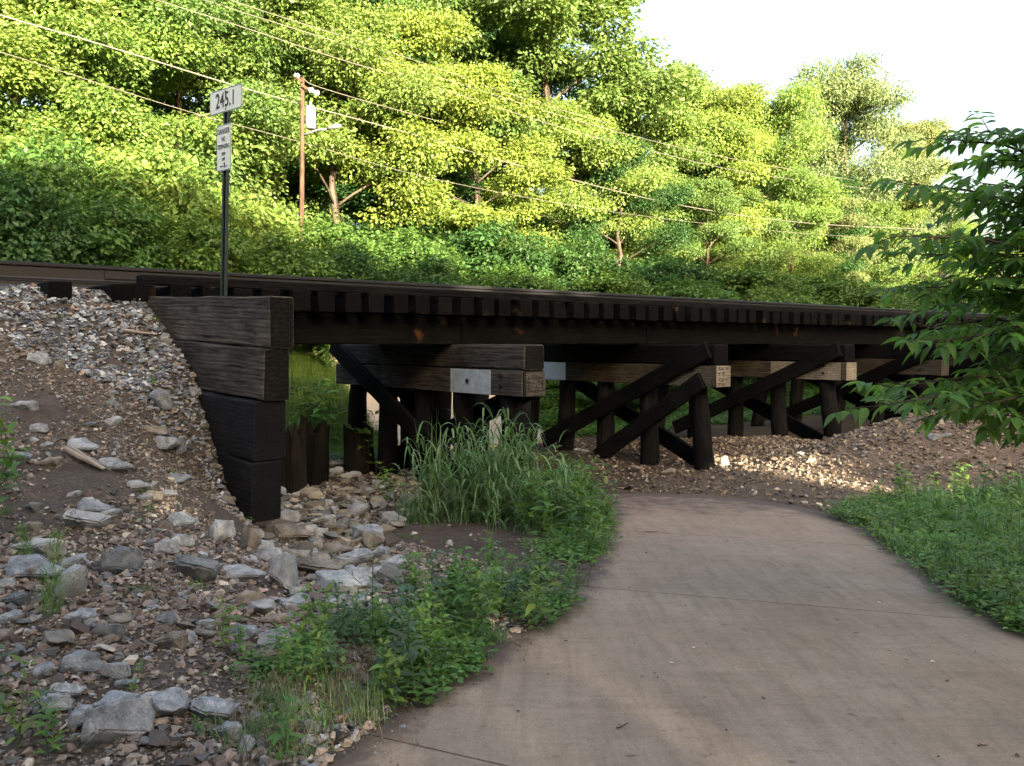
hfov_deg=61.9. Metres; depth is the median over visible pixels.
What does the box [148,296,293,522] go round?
timber bulkhead
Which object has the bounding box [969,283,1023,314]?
shrub
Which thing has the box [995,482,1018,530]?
weed
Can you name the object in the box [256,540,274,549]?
rock
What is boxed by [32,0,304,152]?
tree
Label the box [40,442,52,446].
rock
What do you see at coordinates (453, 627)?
weed
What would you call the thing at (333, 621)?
weed
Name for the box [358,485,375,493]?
rock
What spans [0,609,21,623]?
rock
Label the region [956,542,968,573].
weed
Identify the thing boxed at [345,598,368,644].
weed
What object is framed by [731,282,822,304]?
shrub
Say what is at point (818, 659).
path
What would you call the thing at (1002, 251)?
tree
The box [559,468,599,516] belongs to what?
weed
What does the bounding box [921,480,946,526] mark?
weed
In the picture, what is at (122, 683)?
rock
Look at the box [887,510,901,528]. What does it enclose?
weed
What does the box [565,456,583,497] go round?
weed
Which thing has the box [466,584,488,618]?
weed
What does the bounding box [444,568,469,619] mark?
weed
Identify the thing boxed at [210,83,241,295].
milepost sign
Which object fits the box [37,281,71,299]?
railway tie
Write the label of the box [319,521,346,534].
rock
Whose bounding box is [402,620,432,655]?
weed
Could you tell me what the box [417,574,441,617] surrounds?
weed
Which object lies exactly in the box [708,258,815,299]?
shrub
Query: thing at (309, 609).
weed
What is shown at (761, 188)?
tree
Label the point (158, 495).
rock
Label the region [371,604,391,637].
weed
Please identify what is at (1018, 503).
weed
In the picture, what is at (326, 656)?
weed
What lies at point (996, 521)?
weed
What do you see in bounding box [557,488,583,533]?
weed
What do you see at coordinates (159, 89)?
tree
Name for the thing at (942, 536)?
weed
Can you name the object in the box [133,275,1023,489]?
trestle bridge
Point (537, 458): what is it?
weed
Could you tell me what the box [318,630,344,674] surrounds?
weed
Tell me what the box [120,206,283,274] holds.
shrub
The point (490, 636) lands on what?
grass
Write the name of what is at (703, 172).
tree
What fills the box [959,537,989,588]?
weed
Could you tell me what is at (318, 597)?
rock
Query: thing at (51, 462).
rock
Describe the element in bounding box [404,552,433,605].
weed
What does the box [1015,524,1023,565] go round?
weed
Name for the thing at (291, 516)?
rock
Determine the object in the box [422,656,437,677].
weed
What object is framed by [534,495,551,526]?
weed
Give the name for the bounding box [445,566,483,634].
weed
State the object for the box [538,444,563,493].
weed
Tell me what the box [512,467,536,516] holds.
weed
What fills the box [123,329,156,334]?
stick
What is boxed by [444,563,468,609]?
weed
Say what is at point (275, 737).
weed
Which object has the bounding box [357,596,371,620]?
weed
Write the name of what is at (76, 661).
rock
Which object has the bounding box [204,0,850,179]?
power line
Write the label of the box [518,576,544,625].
weed
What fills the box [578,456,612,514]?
weed
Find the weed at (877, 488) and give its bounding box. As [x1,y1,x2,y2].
[869,480,881,496]
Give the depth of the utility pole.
27.56 m
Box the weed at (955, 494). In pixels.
[942,482,963,515]
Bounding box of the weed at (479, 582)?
[465,562,486,598]
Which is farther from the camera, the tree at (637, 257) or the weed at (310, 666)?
the tree at (637, 257)
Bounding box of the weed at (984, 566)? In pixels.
[969,550,992,575]
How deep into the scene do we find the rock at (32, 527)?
5.69 m
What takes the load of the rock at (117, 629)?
on the ground at (64, 479)
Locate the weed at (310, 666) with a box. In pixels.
[300,632,327,684]
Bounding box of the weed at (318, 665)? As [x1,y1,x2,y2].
[311,655,324,672]
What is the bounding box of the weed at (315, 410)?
[301,380,341,441]
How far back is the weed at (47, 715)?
3.46 m
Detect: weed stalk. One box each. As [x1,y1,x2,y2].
[326,572,362,649]
[331,525,407,665]
[460,480,526,616]
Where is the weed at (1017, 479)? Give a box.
[1013,466,1023,489]
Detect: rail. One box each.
[0,260,1016,317]
[0,280,103,288]
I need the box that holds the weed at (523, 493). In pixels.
[513,479,543,526]
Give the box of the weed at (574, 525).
[564,504,587,540]
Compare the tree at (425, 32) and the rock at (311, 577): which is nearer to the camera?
the rock at (311, 577)
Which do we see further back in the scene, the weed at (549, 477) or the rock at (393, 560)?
the weed at (549, 477)
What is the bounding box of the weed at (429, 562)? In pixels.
[423,548,445,590]
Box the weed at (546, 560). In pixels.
[541,544,553,571]
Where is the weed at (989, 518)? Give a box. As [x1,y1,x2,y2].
[982,508,1004,524]
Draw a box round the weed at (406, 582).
[394,568,415,607]
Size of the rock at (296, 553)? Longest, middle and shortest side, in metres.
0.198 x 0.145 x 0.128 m
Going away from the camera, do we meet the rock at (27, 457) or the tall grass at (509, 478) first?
the rock at (27, 457)
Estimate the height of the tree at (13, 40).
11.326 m
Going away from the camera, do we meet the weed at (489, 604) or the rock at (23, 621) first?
the rock at (23, 621)
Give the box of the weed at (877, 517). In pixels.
[870,503,894,535]
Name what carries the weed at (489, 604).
on the ground at (64, 479)
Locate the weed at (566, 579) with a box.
[552,555,575,598]
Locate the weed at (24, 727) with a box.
[0,654,40,748]
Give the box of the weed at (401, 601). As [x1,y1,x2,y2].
[370,579,419,668]
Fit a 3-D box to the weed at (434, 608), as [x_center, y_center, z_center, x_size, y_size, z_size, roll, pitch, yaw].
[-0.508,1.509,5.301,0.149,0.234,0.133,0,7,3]
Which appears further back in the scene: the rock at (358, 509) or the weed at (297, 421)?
the weed at (297, 421)
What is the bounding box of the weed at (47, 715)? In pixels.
[29,702,68,756]
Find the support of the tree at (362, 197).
on the ground at (64, 479)
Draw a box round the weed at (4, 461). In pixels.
[0,420,31,515]
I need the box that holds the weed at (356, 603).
[350,591,366,617]
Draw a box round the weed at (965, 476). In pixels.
[953,463,973,507]
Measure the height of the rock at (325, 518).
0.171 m
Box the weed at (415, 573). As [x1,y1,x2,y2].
[395,565,427,605]
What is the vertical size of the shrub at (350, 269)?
3.151 m
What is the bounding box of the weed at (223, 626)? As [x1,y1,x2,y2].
[210,594,236,651]
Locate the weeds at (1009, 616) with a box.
[817,482,1023,632]
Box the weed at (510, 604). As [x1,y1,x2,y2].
[504,591,515,614]
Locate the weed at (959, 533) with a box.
[953,523,970,549]
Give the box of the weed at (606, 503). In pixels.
[589,476,619,545]
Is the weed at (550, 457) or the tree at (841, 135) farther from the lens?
the tree at (841, 135)
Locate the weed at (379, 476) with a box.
[372,461,389,490]
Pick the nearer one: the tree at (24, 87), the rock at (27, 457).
the rock at (27, 457)
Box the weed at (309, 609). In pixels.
[287,581,322,644]
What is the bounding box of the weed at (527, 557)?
[524,546,544,572]
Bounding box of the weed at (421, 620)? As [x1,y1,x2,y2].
[411,610,430,634]
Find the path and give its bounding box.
[332,494,1023,765]
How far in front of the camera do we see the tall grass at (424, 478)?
10.30 m
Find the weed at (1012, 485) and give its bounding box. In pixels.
[1006,474,1022,494]
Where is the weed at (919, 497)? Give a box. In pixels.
[914,479,929,499]
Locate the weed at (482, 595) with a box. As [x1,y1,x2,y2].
[456,570,500,644]
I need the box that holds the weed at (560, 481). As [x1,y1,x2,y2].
[558,473,586,525]
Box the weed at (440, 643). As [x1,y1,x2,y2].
[431,642,450,674]
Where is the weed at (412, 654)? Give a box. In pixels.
[382,607,437,688]
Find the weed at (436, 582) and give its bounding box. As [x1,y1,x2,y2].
[425,577,452,614]
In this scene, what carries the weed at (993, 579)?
on the ground at (64, 479)
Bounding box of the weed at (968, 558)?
[950,544,979,590]
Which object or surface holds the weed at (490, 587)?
on the ground at (64, 479)
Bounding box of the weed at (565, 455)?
[553,453,576,499]
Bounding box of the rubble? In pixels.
[161,332,590,600]
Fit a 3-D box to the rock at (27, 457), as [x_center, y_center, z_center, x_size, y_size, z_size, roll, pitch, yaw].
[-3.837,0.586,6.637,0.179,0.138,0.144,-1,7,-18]
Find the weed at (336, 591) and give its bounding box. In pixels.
[325,580,358,634]
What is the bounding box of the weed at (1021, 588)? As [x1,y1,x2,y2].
[993,542,1023,605]
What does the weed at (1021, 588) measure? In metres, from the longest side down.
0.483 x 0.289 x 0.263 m
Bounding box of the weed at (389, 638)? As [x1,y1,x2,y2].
[372,635,405,673]
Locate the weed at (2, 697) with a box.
[0,599,17,711]
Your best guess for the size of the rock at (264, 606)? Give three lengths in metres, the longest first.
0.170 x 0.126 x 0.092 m
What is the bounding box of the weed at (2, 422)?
[0,396,19,455]
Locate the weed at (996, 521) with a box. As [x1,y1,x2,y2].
[990,497,1009,533]
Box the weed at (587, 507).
[583,498,600,531]
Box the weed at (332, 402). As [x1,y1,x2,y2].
[317,362,348,423]
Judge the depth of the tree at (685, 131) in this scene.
47.27 m
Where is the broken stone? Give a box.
[577,409,1023,522]
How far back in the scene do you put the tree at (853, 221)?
55.80 m
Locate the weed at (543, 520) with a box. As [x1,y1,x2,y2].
[537,507,551,533]
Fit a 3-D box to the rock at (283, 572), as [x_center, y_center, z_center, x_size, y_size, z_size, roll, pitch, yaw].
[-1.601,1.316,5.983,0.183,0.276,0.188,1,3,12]
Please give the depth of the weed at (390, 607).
4.69 m
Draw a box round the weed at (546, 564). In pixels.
[529,544,558,586]
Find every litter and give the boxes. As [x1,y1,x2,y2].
[315,507,996,765]
[366,430,856,499]
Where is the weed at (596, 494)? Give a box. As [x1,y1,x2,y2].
[582,464,605,507]
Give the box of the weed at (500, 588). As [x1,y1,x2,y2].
[484,563,510,618]
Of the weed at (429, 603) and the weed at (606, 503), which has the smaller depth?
the weed at (429, 603)
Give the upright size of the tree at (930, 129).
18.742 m
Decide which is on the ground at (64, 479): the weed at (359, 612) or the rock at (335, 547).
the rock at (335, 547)
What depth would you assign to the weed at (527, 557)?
6.84 m
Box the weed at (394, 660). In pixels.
[369,638,408,705]
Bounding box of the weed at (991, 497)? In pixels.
[985,487,1001,504]
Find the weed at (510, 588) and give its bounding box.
[496,559,524,610]
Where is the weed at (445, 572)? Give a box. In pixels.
[439,564,456,593]
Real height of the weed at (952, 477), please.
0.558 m
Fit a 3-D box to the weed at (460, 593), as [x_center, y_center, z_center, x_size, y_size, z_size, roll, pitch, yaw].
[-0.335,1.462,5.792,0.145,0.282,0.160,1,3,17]
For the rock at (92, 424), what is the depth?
7.45 m
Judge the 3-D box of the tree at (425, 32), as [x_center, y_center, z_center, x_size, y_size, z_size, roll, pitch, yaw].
[-4.598,-8.523,35.214,9.421,14.424,9.535,0,3,9]
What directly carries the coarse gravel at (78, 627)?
on the ground at (64, 479)
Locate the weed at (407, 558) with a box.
[396,551,421,608]
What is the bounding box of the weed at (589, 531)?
[575,503,604,555]
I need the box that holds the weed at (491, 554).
[480,536,505,583]
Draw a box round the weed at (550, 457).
[536,450,553,482]
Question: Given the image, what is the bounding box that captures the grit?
[340,496,629,765]
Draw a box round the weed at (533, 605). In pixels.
[516,565,564,626]
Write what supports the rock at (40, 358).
on the ground at (64, 479)
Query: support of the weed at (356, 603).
on the ground at (64, 479)
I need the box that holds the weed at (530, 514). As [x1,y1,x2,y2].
[512,489,540,530]
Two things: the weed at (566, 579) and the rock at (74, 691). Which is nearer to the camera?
the rock at (74, 691)
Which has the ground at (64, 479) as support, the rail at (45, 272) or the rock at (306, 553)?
the rock at (306, 553)
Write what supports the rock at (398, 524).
on the ground at (64, 479)
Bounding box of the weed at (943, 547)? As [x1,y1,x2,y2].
[935,533,959,567]
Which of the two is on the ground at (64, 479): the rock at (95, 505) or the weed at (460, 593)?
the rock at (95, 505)
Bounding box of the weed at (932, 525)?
[923,511,938,533]
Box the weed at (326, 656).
[314,633,335,667]
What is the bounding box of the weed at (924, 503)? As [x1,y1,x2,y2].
[918,492,931,514]
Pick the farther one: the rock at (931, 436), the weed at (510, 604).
the rock at (931, 436)
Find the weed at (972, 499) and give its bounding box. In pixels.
[957,482,988,531]
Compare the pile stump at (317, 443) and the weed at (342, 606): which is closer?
the weed at (342, 606)
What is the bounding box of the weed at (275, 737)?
[264,696,304,759]
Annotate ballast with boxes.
[0,283,242,515]
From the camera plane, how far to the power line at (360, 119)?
28.52 m
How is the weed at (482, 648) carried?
on the ground at (64, 479)
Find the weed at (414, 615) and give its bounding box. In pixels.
[408,601,426,638]
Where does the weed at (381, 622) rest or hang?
on the ground at (64, 479)
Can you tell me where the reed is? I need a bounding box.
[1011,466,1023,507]
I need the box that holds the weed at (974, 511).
[965,496,982,521]
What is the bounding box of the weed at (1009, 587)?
[991,555,1021,604]
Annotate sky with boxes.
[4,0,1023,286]
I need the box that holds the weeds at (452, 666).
[201,563,587,708]
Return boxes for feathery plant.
[4,522,34,561]
[28,527,73,615]
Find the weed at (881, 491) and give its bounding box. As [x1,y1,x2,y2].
[875,480,887,498]
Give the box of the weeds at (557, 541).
[525,500,622,564]
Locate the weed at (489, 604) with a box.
[482,585,497,617]
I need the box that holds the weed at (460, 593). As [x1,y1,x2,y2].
[454,578,468,611]
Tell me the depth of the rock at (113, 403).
7.87 m
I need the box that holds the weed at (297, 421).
[286,413,299,428]
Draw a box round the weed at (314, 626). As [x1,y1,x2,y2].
[301,602,328,644]
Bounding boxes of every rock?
[0,577,16,586]
[0,591,30,606]
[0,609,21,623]
[6,400,38,410]
[6,451,32,462]
[6,554,64,579]
[9,645,27,656]
[11,537,66,557]
[15,521,43,532]
[15,618,30,623]
[23,502,44,512]
[26,352,49,364]
[26,564,41,580]
[29,423,48,432]
[30,436,38,441]
[31,661,56,679]
[31,693,72,714]
[34,456,63,467]
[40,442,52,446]
[42,629,74,646]
[50,683,86,698]
[53,358,65,369]
[54,564,87,597]
[59,553,90,568]
[59,649,102,673]
[61,607,96,621]
[63,509,111,528]
[66,490,81,497]
[67,437,99,452]
[67,704,91,729]
[77,499,113,512]
[77,690,155,748]
[81,421,96,426]
[82,497,93,499]
[88,674,100,679]
[92,623,124,639]
[98,457,131,472]
[98,545,143,574]
[100,508,121,518]
[100,662,130,679]
[104,416,121,425]
[105,400,120,406]
[108,612,132,623]
[109,390,118,395]
[114,679,139,688]
[127,480,152,490]
[137,493,153,500]
[142,490,163,500]
[144,425,168,435]
[144,686,188,717]
[148,390,172,409]
[153,539,180,554]
[153,630,188,649]
[154,612,177,623]
[155,435,180,450]
[162,385,171,389]
[162,490,177,495]
[168,511,197,528]
[170,473,192,482]
[170,534,194,546]
[173,438,186,453]
[176,554,222,582]
[187,631,197,644]
[188,386,201,397]
[190,696,239,721]
[193,628,216,639]
[194,619,216,629]
[209,520,235,540]
[212,720,241,739]
[222,564,266,581]
[235,590,263,606]
[235,623,259,640]
[243,525,261,549]
[248,598,275,613]
[255,546,281,561]
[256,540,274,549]
[256,642,282,662]
[257,613,288,625]
[257,627,291,647]
[268,552,299,590]
[269,519,286,523]
[273,523,313,540]
[279,597,289,605]
[280,509,300,522]
[281,486,286,496]
[281,548,301,557]
[282,592,310,610]
[288,586,303,592]
[297,556,346,575]
[298,550,309,556]
[299,486,318,498]
[304,524,318,531]
[306,573,316,581]
[311,514,336,524]
[311,553,330,558]
[313,528,327,537]
[314,594,326,602]
[315,567,373,589]
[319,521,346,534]
[320,498,333,503]
[322,542,352,554]
[325,594,352,614]
[327,506,338,513]
[329,459,343,467]
[329,466,343,476]
[329,586,356,595]
[335,509,351,518]
[336,486,353,492]
[336,548,373,564]
[340,471,361,478]
[345,529,352,536]
[347,502,369,517]
[351,536,362,542]
[352,524,382,538]
[353,593,370,605]
[357,589,369,593]
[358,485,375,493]
[362,530,384,547]
[365,565,382,577]
[368,598,388,612]
[370,495,384,501]
[371,479,388,488]
[372,546,388,557]
[380,554,406,568]
[381,511,406,523]
[389,520,404,527]
[400,493,418,498]
[446,540,452,545]
[573,448,588,453]
[630,465,643,471]
[660,468,675,475]
[719,455,728,466]
[927,433,939,440]
[942,433,951,437]
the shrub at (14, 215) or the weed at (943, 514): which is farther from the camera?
the shrub at (14, 215)
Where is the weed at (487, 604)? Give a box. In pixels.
[480,589,489,619]
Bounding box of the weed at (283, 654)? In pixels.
[272,634,300,675]
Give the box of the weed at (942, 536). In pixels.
[936,527,956,559]
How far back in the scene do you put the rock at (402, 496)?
11.62 m
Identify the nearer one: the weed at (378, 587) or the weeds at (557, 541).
the weed at (378, 587)
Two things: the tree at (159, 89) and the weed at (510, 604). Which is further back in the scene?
the tree at (159, 89)
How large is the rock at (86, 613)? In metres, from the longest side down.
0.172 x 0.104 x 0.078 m
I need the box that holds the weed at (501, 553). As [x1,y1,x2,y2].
[491,549,513,592]
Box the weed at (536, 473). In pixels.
[517,471,549,526]
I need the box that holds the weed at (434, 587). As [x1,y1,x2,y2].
[423,578,441,606]
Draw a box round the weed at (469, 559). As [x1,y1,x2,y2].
[458,557,478,595]
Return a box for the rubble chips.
[169,343,596,594]
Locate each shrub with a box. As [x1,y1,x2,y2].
[0,110,160,244]
[0,158,57,260]
[0,166,119,265]
[17,182,190,269]
[66,133,254,259]
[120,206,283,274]
[220,187,318,348]
[228,224,342,363]
[285,210,402,347]
[300,240,409,349]
[359,214,482,285]
[382,248,480,285]
[441,213,577,290]
[473,255,570,290]
[535,227,651,293]
[542,379,596,403]
[566,267,668,295]
[592,382,639,405]
[619,248,738,299]
[645,272,743,300]
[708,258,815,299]
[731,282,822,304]
[743,377,790,386]
[787,266,886,306]
[825,283,920,309]
[887,273,992,313]
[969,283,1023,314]
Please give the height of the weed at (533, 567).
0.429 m
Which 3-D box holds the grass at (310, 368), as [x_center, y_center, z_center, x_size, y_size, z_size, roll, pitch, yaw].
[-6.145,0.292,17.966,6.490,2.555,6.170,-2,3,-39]
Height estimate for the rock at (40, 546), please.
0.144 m
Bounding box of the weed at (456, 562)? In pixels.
[439,552,459,597]
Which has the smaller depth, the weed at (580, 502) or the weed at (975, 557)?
the weed at (975, 557)
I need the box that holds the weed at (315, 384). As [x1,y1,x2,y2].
[306,382,327,426]
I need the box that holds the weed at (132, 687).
[129,668,141,692]
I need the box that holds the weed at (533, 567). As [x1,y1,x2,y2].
[526,538,545,585]
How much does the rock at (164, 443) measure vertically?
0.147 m
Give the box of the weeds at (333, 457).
[286,377,377,467]
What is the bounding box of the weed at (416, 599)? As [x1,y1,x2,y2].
[407,590,433,618]
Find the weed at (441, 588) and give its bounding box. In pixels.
[436,576,454,613]
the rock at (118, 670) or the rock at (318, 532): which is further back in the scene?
the rock at (318, 532)
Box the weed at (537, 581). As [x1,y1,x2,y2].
[531,569,546,595]
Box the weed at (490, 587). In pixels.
[464,561,505,634]
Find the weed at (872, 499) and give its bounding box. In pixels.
[865,484,886,509]
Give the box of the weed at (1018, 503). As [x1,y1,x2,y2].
[1000,501,1023,557]
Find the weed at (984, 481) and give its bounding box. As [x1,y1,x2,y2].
[976,460,994,498]
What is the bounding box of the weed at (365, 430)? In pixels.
[342,410,378,463]
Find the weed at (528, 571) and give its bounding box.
[518,555,534,586]
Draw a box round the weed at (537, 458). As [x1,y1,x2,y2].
[529,442,542,479]
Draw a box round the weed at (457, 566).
[447,565,470,607]
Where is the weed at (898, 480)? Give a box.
[889,465,917,502]
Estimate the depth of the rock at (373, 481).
13.03 m
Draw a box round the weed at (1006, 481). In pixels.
[1001,471,1012,491]
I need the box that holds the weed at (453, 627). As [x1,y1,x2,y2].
[445,610,460,638]
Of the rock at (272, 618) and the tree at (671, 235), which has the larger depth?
the tree at (671, 235)
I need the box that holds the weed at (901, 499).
[889,492,906,520]
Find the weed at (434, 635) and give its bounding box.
[406,606,445,670]
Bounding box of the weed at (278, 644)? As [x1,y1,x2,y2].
[265,614,303,657]
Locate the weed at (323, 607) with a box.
[308,582,338,640]
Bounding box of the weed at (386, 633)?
[374,630,392,662]
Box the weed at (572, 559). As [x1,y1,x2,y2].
[569,553,582,577]
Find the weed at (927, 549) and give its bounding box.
[919,536,931,557]
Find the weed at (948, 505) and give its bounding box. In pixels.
[941,497,955,517]
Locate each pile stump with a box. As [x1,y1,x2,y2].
[279,420,306,493]
[299,414,329,486]
[343,423,374,473]
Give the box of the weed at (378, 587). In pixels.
[362,576,384,613]
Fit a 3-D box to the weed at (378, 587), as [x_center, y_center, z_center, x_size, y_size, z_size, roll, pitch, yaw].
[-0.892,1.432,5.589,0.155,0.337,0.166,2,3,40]
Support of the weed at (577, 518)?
on the ground at (64, 479)
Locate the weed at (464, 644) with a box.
[450,632,473,660]
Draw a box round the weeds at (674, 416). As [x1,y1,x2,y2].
[538,377,898,438]
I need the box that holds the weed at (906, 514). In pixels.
[893,488,915,529]
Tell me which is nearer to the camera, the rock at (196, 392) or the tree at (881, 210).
the rock at (196, 392)
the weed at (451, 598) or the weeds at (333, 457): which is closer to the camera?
the weed at (451, 598)
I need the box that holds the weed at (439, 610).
[431,589,454,625]
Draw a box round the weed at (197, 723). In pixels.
[192,705,209,738]
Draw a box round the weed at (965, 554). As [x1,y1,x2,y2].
[953,546,969,559]
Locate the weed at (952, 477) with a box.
[946,461,968,492]
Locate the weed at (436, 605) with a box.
[419,603,444,651]
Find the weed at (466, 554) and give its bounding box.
[446,545,474,588]
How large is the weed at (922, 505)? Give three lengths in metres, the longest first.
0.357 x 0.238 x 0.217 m
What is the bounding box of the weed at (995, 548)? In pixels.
[986,532,1014,578]
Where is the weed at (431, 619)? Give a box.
[413,617,441,643]
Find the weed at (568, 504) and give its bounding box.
[564,487,586,514]
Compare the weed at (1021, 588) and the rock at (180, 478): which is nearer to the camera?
the weed at (1021, 588)
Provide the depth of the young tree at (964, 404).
4.68 m
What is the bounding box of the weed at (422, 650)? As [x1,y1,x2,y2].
[407,621,436,665]
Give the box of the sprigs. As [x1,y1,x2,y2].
[0,314,1008,723]
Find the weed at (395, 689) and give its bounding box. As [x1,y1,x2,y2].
[384,656,406,704]
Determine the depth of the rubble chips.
8.95 m
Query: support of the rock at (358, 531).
on the ground at (64, 479)
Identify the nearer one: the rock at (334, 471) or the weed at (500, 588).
the weed at (500, 588)
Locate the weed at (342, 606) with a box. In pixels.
[327,590,354,632]
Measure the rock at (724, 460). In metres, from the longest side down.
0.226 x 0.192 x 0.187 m
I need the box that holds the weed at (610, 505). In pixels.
[593,479,624,526]
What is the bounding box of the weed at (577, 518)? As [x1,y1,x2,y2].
[559,489,596,546]
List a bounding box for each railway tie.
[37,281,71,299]
[86,284,132,303]
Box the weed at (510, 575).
[501,555,523,592]
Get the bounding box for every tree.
[0,0,99,169]
[0,0,187,179]
[0,0,241,200]
[5,64,176,148]
[16,0,333,221]
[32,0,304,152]
[127,0,493,226]
[148,0,436,249]
[200,0,457,248]
[243,138,458,243]
[292,3,510,252]
[305,170,507,255]
[314,0,503,226]
[341,0,551,237]
[374,58,578,269]
[404,161,562,251]
[453,0,703,235]
[465,24,609,243]
[482,95,679,268]
[537,151,671,269]
[539,60,717,252]
[554,132,702,272]
[598,172,721,268]
[600,58,756,272]
[644,77,799,272]
[668,176,764,292]
[678,138,762,272]
[698,137,794,259]
[718,75,852,274]
[723,186,812,281]
[739,166,844,290]
[767,172,879,288]
[774,124,877,285]
[782,48,957,279]
[798,196,883,284]
[810,198,924,291]
[823,110,1023,449]
[856,115,957,281]
[866,208,939,286]
[886,182,987,284]
[913,220,989,289]
[980,235,1021,290]
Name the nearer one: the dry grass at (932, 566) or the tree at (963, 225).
the dry grass at (932, 566)
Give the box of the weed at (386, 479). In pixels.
[381,467,398,500]
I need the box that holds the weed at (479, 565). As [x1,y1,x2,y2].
[466,547,486,582]
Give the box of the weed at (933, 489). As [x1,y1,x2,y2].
[923,471,942,503]
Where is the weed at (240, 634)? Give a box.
[223,604,253,659]
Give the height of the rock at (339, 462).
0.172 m
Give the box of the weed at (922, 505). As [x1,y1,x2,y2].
[911,496,930,516]
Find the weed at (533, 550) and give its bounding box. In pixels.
[517,531,542,565]
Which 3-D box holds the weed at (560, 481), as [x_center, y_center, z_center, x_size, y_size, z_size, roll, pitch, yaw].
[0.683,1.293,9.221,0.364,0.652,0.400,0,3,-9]
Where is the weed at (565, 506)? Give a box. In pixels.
[552,483,572,517]
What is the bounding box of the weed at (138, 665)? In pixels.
[135,658,144,670]
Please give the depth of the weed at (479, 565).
6.39 m
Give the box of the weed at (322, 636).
[307,616,337,650]
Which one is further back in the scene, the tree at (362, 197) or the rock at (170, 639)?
the tree at (362, 197)
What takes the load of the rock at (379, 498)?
on the ground at (64, 479)
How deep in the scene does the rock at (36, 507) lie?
6.00 m
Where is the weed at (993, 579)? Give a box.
[980,562,1003,590]
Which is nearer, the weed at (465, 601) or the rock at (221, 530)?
the weed at (465, 601)
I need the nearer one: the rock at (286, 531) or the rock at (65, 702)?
the rock at (65, 702)
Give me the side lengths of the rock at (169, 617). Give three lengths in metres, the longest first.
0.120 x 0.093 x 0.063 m
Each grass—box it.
[187,635,457,765]
[202,570,589,764]
[285,344,399,455]
[381,403,594,531]
[381,468,459,525]
[408,414,455,515]
[412,484,615,560]
[619,460,909,511]
[831,473,1023,617]
[841,492,1013,601]
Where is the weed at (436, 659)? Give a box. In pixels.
[425,648,445,682]
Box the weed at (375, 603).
[366,586,388,628]
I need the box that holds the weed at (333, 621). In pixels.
[328,592,353,647]
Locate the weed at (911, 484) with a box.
[902,474,915,493]
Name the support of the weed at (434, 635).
on the coarse gravel at (78, 627)
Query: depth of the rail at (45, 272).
11.46 m
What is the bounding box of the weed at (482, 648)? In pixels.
[475,633,488,658]
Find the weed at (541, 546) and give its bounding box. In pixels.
[532,545,549,581]
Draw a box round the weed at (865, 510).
[859,502,870,520]
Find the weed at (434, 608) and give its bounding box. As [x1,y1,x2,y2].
[426,607,441,632]
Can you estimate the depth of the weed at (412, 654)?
4.29 m
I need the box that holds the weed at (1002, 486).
[988,470,1020,520]
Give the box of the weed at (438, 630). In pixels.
[425,614,457,658]
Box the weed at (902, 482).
[887,463,913,506]
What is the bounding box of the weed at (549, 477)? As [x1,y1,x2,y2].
[539,469,557,503]
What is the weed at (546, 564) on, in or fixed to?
on the coarse gravel at (78, 627)
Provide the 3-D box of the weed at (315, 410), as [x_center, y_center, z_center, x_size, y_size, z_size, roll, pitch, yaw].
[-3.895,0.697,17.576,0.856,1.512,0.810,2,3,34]
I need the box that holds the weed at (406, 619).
[397,609,422,643]
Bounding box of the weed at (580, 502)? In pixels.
[570,482,597,526]
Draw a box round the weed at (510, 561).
[491,547,515,580]
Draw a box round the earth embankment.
[328,356,541,449]
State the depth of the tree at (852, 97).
61.77 m
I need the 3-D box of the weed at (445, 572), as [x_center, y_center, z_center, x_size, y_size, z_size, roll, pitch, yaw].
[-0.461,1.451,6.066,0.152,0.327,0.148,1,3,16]
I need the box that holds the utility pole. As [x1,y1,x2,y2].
[294,73,341,240]
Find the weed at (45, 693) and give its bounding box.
[28,681,55,720]
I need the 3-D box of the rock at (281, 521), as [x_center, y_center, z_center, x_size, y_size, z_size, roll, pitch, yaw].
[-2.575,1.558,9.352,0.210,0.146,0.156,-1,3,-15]
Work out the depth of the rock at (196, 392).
8.74 m
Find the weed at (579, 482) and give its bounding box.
[567,460,599,519]
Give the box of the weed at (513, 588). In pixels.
[501,569,520,607]
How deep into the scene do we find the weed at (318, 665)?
4.39 m
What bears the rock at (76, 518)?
on the ground at (64, 479)
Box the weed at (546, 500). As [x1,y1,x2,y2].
[524,472,567,539]
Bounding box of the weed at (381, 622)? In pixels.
[374,606,391,644]
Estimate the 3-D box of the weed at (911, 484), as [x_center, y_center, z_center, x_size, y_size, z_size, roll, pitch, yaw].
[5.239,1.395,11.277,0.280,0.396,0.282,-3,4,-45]
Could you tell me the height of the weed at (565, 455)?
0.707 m
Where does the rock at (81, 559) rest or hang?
on the ground at (64, 479)
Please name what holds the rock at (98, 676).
on the ground at (64, 479)
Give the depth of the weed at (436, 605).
4.98 m
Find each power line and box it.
[0,14,988,232]
[0,52,907,239]
[157,0,962,199]
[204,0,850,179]
[231,0,604,122]
[305,80,443,122]
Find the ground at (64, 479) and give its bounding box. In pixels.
[0,289,1023,765]
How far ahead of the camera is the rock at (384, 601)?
5.93 m
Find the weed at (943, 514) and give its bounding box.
[930,489,956,517]
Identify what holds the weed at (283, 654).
on the ground at (64, 479)
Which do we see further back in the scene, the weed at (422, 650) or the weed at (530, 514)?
the weed at (530, 514)
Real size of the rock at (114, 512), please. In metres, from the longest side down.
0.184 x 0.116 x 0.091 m
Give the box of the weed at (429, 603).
[421,592,449,644]
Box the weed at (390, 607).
[378,603,407,652]
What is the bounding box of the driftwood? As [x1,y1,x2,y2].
[63,445,106,469]
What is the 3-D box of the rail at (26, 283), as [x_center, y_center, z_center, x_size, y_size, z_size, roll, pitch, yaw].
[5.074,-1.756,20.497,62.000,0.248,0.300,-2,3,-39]

